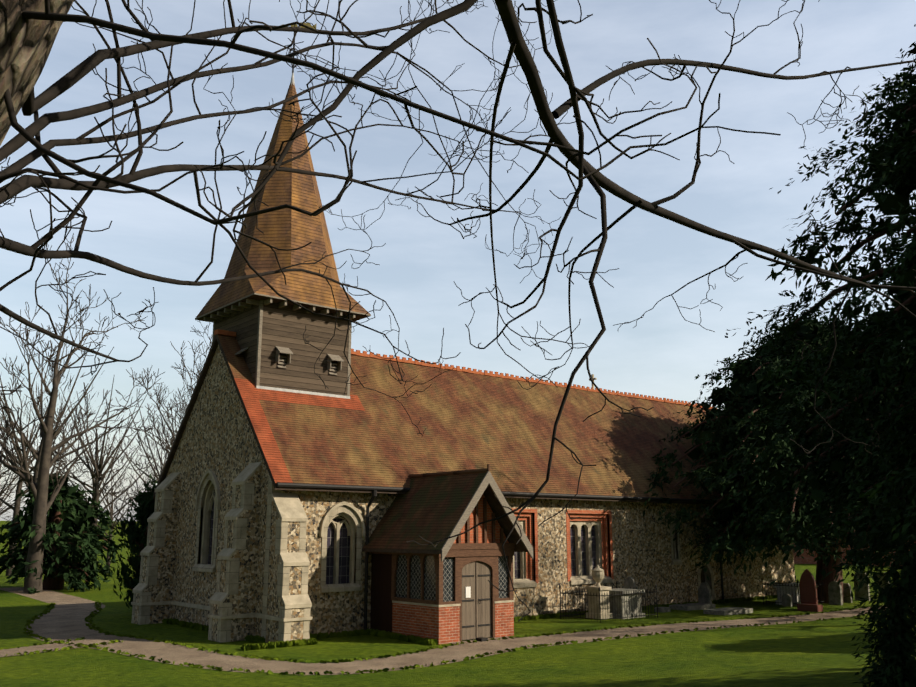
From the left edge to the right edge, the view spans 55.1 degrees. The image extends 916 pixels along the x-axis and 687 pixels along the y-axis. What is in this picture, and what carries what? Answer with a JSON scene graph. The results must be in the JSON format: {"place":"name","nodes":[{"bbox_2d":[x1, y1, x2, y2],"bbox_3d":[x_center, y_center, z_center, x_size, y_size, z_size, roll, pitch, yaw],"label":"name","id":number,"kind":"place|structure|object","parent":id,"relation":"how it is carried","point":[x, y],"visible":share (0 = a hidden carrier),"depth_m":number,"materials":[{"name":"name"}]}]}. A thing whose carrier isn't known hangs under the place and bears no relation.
{"place":"outdoors","nodes":[
{"label":"outdoors","id":0,"kind":"place"},
{"bbox_2d":[0,587,913,674],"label":"gravel path","id":1,"kind":"structure","parent":0,"point":[65,617],"depth_m":23.78,"materials":[{"name":"beige gravel"}]},
{"bbox_2d":[0,601,882,674],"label":"edging","id":2,"kind":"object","parent":1,"relation":"on","point":[89,625],"depth_m":23.14,"materials":[{"name":"grey stone"}]},
{"bbox_2d":[0,521,915,686],"bbox_3d":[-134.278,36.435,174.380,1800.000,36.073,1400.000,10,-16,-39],"label":"ground","id":3,"kind":"structure","parent":0,"point":[810,654],"depth_m":20.72,"materials":[{"name":"green plant"}]},
{"bbox_2d":[0,473,123,593],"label":"bush","id":4,"kind":"object","parent":3,"relation":"on","point":[79,521],"depth_m":45.79,"materials":[{"name":"green plant"}]},
{"bbox_2d":[0,233,164,592],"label":"bare tree","id":5,"kind":"object","parent":3,"relation":"on","point":[39,491],"visible":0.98,"depth_m":45.35,"materials":[{"name":"brown plant"}]},
{"bbox_2d":[0,341,187,575],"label":"distant trees","id":6,"kind":"object","parent":3,"relation":"on","point":[36,454],"depth_m":85.37,"materials":[{"name":"brown plant"}]},
{"bbox_2d":[105,473,157,607],"bbox_3d":[-11.730,7.619,33.053,2.761,5.571,2.896,10,-16,-39],"label":"bush","id":7,"kind":"object","parent":3,"relation":"on","point":[144,509],"depth_m":32.88,"materials":[{"name":"green plant"}]},
{"bbox_2d":[129,341,203,459],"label":"bare tree","id":8,"kind":"object","parent":3,"relation":"on","point":[189,389],"visible":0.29,"depth_m":52.67,"materials":[{"name":"brown plant"}]},
{"bbox_2d":[146,320,211,456],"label":"bare tree","id":9,"kind":"object","parent":3,"relation":"on","point":[159,402],"visible":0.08,"depth_m":73.42,"materials":[{"name":"brown plant"}]},
{"bbox_2d":[362,464,532,644],"bbox_3d":[-0.560,6.376,26.484,3.500,5.180,4.540,10,-16,-39],"label":"porch","id":10,"kind":"object","parent":3,"relation":"on","point":[446,591],"visible":0.98,"depth_m":25.34,"materials":[{"name":"wood"}]},
{"bbox_2d":[0,0,915,621],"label":"tree","id":11,"kind":"object","parent":3,"relation":"on","point":[28,30],"visible":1,"depth_m":5.37,"materials":[{"name":"brown plant"}]},
{"bbox_2d":[162,594,776,650],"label":"grass tufts","id":12,"kind":"object","parent":3,"relation":"on","point":[257,639],"visible":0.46,"depth_m":25.39,"materials":[{"name":"green plant"}]},
{"bbox_2d":[165,344,794,636],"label":"church walls","id":13,"kind":"structure","parent":3,"relation":"on","point":[218,439],"depth_m":29.76,"materials":[{"name":"beige stone"}]},
{"bbox_2d":[195,22,370,398],"bbox_3d":[-6.144,-4.521,31.463,4.440,15.580,4.440,10,-16,-39],"label":"steeple","id":14,"kind":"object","parent":13,"relation":"on","point":[263,320],"depth_m":29.53,"materials":[{"name":"brown wood"}]},
{"bbox_2d":[131,462,762,642],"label":"church dressings","id":15,"kind":"structure","parent":13,"relation":"attached to","point":[286,610],"depth_m":26.15,"materials":[{"name":"beige stone"}]},
{"bbox_2d":[153,329,742,505],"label":"church roof","id":16,"kind":"structure","parent":13,"relation":"on","point":[501,424],"depth_m":32.22,"materials":[{"name":"brown tile"}]},
{"bbox_2d":[559,565,888,622],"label":"gravestones","id":17,"kind":"object","parent":3,"relation":"on","point":[605,603],"visible":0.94,"depth_m":33.35,"materials":[{"name":"stone"}]},
{"bbox_2d":[643,314,914,603],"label":"yew tree","id":18,"kind":"object","parent":3,"relation":"on","point":[726,431],"depth_m":36.07,"materials":[{"name":"green plant"}]},
{"bbox_2d":[704,24,915,617],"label":"yew tree","id":19,"kind":"object","parent":3,"relation":"on","point":[896,143],"depth_m":12.42,"materials":[{"name":"green plant"}]},
{"bbox_2d":[793,539,915,565],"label":"boundary wall","id":20,"kind":"structure","parent":3,"relation":"on","point":[808,559],"depth_m":80.84,"materials":[{"name":"brick"}]},
{"bbox_2d":[0,0,915,520],"label":"sky","id":21,"kind":"structure","parent":0,"point":[420,260],"materials":[{"name":"blue"}]},
{"bbox_2d":[851,529,915,686],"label":"bush","id":22,"kind":"object","parent":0,"point":[894,669],"depth_m":11.65,"materials":[{"name":"green plant"}]}
]}

